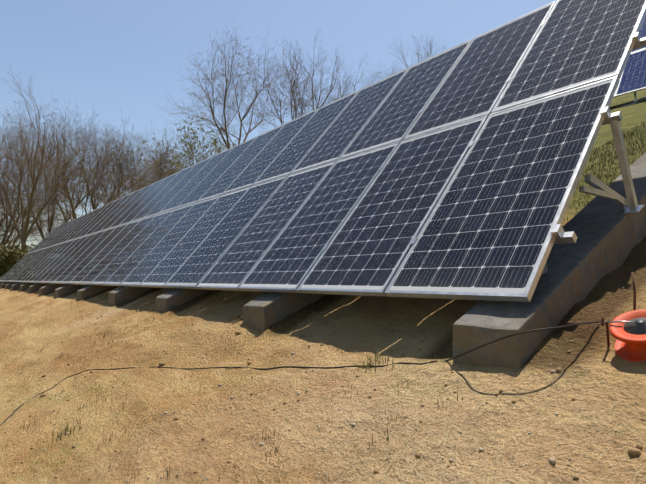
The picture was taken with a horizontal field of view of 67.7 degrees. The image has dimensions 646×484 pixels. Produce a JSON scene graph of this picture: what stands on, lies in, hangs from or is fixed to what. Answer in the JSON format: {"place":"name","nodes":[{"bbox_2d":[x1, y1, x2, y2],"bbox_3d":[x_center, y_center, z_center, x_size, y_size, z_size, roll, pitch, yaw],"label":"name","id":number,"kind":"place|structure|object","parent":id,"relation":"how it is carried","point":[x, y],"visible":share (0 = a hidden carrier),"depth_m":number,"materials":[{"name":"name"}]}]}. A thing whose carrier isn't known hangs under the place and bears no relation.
{"place":"outdoors","nodes":[
{"label":"outdoors","id":0,"kind":"place"},
{"bbox_2d":[0,0,556,250],"label":"sky","id":1,"kind":"structure","parent":0,"point":[117,58],"materials":[{"name":"blue"}]},
{"bbox_2d":[0,89,645,483],"bbox_3d":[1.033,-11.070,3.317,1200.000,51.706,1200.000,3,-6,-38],"label":"ground","id":2,"kind":"structure","parent":0,"point":[28,319],"depth_m":2.91,"materials":[{"name":"brown soil"}]},
{"bbox_2d":[0,262,13,276],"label":"shrub","id":3,"kind":"object","parent":2,"relation":"on","point":[2,270],"visible":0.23,"depth_m":33.92,"materials":[{"name":"green plant"}]},
{"bbox_2d":[0,237,35,272],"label":"shrub","id":4,"kind":"object","parent":2,"relation":"on","point":[9,255],"visible":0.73,"depth_m":33.22,"materials":[{"name":"green plant"}]},
{"bbox_2d":[0,192,45,252],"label":"tree","id":5,"kind":"object","parent":2,"relation":"on","point":[18,227],"visible":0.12,"depth_m":86.42,"materials":[{"name":"brown plant"}]},
{"bbox_2d":[0,190,63,249],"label":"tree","id":6,"kind":"object","parent":2,"relation":"on","point":[21,226],"visible":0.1,"depth_m":83.77,"materials":[{"name":"brown plant"}]},
{"bbox_2d":[0,120,67,244],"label":"tree","id":7,"kind":"object","parent":2,"relation":"on","point":[2,222],"visible":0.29,"depth_m":43.53,"materials":[{"name":"brown plant"}]},
{"bbox_2d":[0,117,71,247],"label":"tree","id":8,"kind":"object","parent":2,"relation":"on","point":[7,213],"visible":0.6,"depth_m":38.22,"materials":[{"name":"brown plant"}]},
{"bbox_2d":[0,126,93,244],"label":"tree","id":9,"kind":"object","parent":2,"relation":"on","point":[34,205],"visible":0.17,"depth_m":54.02,"materials":[{"name":"brown plant"}]},
{"bbox_2d":[0,66,109,256],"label":"tree","id":10,"kind":"object","parent":2,"relation":"on","point":[24,235],"visible":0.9,"depth_m":37.40,"materials":[{"name":"brown plant"}]},
{"bbox_2d":[29,206,80,240],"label":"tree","id":11,"kind":"object","parent":2,"relation":"on","point":[45,225],"visible":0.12,"depth_m":77.50,"materials":[{"name":"brown plant"}]},
{"bbox_2d":[0,104,122,238],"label":"tree","id":12,"kind":"object","parent":2,"relation":"on","point":[50,223],"visible":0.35,"depth_m":44.21,"materials":[{"name":"brown plant"}]},
{"bbox_2d":[5,116,136,222],"bbox_3d":[-20.966,-4.017,41.291,11.008,14.182,14.650,3,-6,-37],"label":"tree","id":13,"kind":"object","parent":2,"relation":"on","point":[72,198],"visible":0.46,"depth_m":40.88,"materials":[{"name":"brown plant"}]},
{"bbox_2d":[27,123,146,218],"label":"tree","id":14,"kind":"object","parent":2,"relation":"on","point":[87,207],"visible":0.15,"depth_m":65.43,"materials":[{"name":"brown plant"}]},
{"bbox_2d":[39,111,162,213],"bbox_3d":[-22.114,-4.739,48.999,12.255,16.844,11.828,0,-4,2],"label":"tree","id":15,"kind":"object","parent":2,"relation":"on","point":[91,198],"visible":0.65,"depth_m":49.27,"materials":[{"name":"brown plant"}]},
{"bbox_2d":[69,116,191,207],"bbox_3d":[-22.160,-5.540,53.706,15.176,16.759,13.283,0,-4,3],"label":"tree","id":16,"kind":"object","parent":2,"relation":"on","point":[115,163],"visible":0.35,"depth_m":53.89,"materials":[{"name":"brown plant"}]},
{"bbox_2d":[92,120,192,198],"bbox_3d":[-22.183,-6.218,57.983,12.705,15.806,14.844,3,-5,-34],"label":"tree","id":17,"kind":"object","parent":2,"relation":"on","point":[160,170],"visible":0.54,"depth_m":56.73,"materials":[{"name":"brown plant"}]},
{"bbox_2d":[104,137,192,188],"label":"tree","id":18,"kind":"object","parent":2,"relation":"on","point":[179,161],"visible":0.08,"depth_m":74.20,"materials":[{"name":"brown plant"}]},
{"bbox_2d":[111,137,208,189],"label":"tree","id":19,"kind":"object","parent":2,"relation":"on","point":[167,165],"visible":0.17,"depth_m":64.76,"materials":[{"name":"brown plant"}]},
{"bbox_2d":[148,111,238,177],"bbox_3d":[-17.375,-8.695,66.275,14.576,16.645,13.951,0,-4,3],"label":"tree","id":20,"kind":"object","parent":2,"relation":"on","point":[192,151],"visible":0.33,"depth_m":63.22,"materials":[{"name":"green plant"}]},
{"bbox_2d":[154,19,300,148],"bbox_3d":[-7.343,-10.489,41.914,13.646,15.069,11.944,4,-6,-42],"label":"tree","id":21,"kind":"object","parent":2,"relation":"on","point":[221,129],"visible":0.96,"depth_m":41.15,"materials":[{"name":"brown plant"}]},
{"bbox_2d":[238,26,345,130],"bbox_3d":[-2.345,-12.786,48.715,11.005,15.672,11.403,-1,-5,17],"label":"tree","id":22,"kind":"object","parent":2,"relation":"on","point":[293,98],"visible":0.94,"depth_m":47.66,"materials":[{"name":"brown plant"}]},
{"bbox_2d":[0,321,598,425],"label":"cable","id":23,"kind":"object","parent":2,"relation":"on","point":[352,365],"visible":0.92,"depth_m":2.94,"materials":[{"name":"rubber"}]},
{"bbox_2d":[0,287,637,483],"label":"pebbles","id":24,"kind":"object","parent":2,"relation":"on","point":[552,460],"visible":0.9,"depth_m":2.52,"materials":[{"name":"brown stone"}]},
{"bbox_2d":[0,153,645,368],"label":"concrete footings","id":25,"kind":"object","parent":2,"relation":"on","point":[610,235],"visible":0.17,"depth_m":2.98,"materials":[{"name":"grey concrete"}]},
{"bbox_2d":[4,21,645,274],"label":"mounting rack","id":26,"kind":"object","parent":25,"relation":"on","point":[629,204],"visible":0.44,"depth_m":3.19,"materials":[{"name":"silver metal"}]},
{"bbox_2d":[0,0,645,301],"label":"solar panel frames","id":27,"kind":"structure","parent":26,"relation":"on","point":[527,295],"depth_m":4.34,"materials":[{"name":"silver metal"}]},
{"bbox_2d":[0,0,645,293],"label":"solar panels","id":28,"kind":"object","parent":27,"relation":"in","point":[488,227],"visible":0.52,"depth_m":4.55,"materials":[{"name":"blue glass"}]},
{"bbox_2d":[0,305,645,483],"bbox_3d":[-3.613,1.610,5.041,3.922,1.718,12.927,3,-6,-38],"label":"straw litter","id":29,"kind":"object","parent":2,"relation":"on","point":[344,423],"visible":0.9,"depth_m":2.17,"materials":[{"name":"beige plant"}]},
{"bbox_2d":[0,121,645,483],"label":"grass","id":30,"kind":"structure","parent":2,"relation":"on","point":[593,168],"depth_m":5.79,"materials":[{"name":"plant"}]},
{"bbox_2d":[1,288,645,483],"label":"soil clods","id":31,"kind":"object","parent":2,"relation":"on","point":[633,451],"visible":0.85,"depth_m":3.19,"materials":[{"name":"brown soil"}]},
{"bbox_2d":[295,52,390,109],"bbox_3d":[2.561,-13.581,54.270,12.214,13.006,10.454,-2,-5,22],"label":"tree","id":32,"kind":"object","parent":2,"relation":"on","point":[345,83],"visible":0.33,"depth_m":52.38,"materials":[{"name":"brown plant"}]},
{"bbox_2d":[371,32,444,83],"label":"tree","id":33,"kind":"object","parent":2,"relation":"on","point":[430,50],"visible":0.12,"depth_m":57.81,"materials":[{"name":"brown plant"}]},
{"bbox_2d":[601,272,635,345],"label":"rebar pegs","id":34,"kind":"object","parent":2,"relation":"on","point":[634,308],"visible":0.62,"depth_m":2.49,"materials":[{"name":"metal"}]},
{"bbox_2d":[600,309,645,361],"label":"cable reel","id":35,"kind":"object","parent":2,"relation":"on","point":[627,331],"visible":1,"depth_m":2.15,"materials":[{"name":"plastic"}]},
{"bbox_2d":[621,96,645,107],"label":"array sleepers","id":36,"kind":"object","parent":2,"relation":"on","point":[638,101],"visible":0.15,"depth_m":14.04},
{"bbox_2d":[613,48,645,97],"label":"array module frames","id":37,"kind":"structure","parent":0,"point":[615,95],"depth_m":14.20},
{"bbox_2d":[614,16,645,94],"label":"array glass","id":38,"kind":"object","parent":37,"relation":"in","point":[633,78],"visible":0.06,"depth_m":14.36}
]}

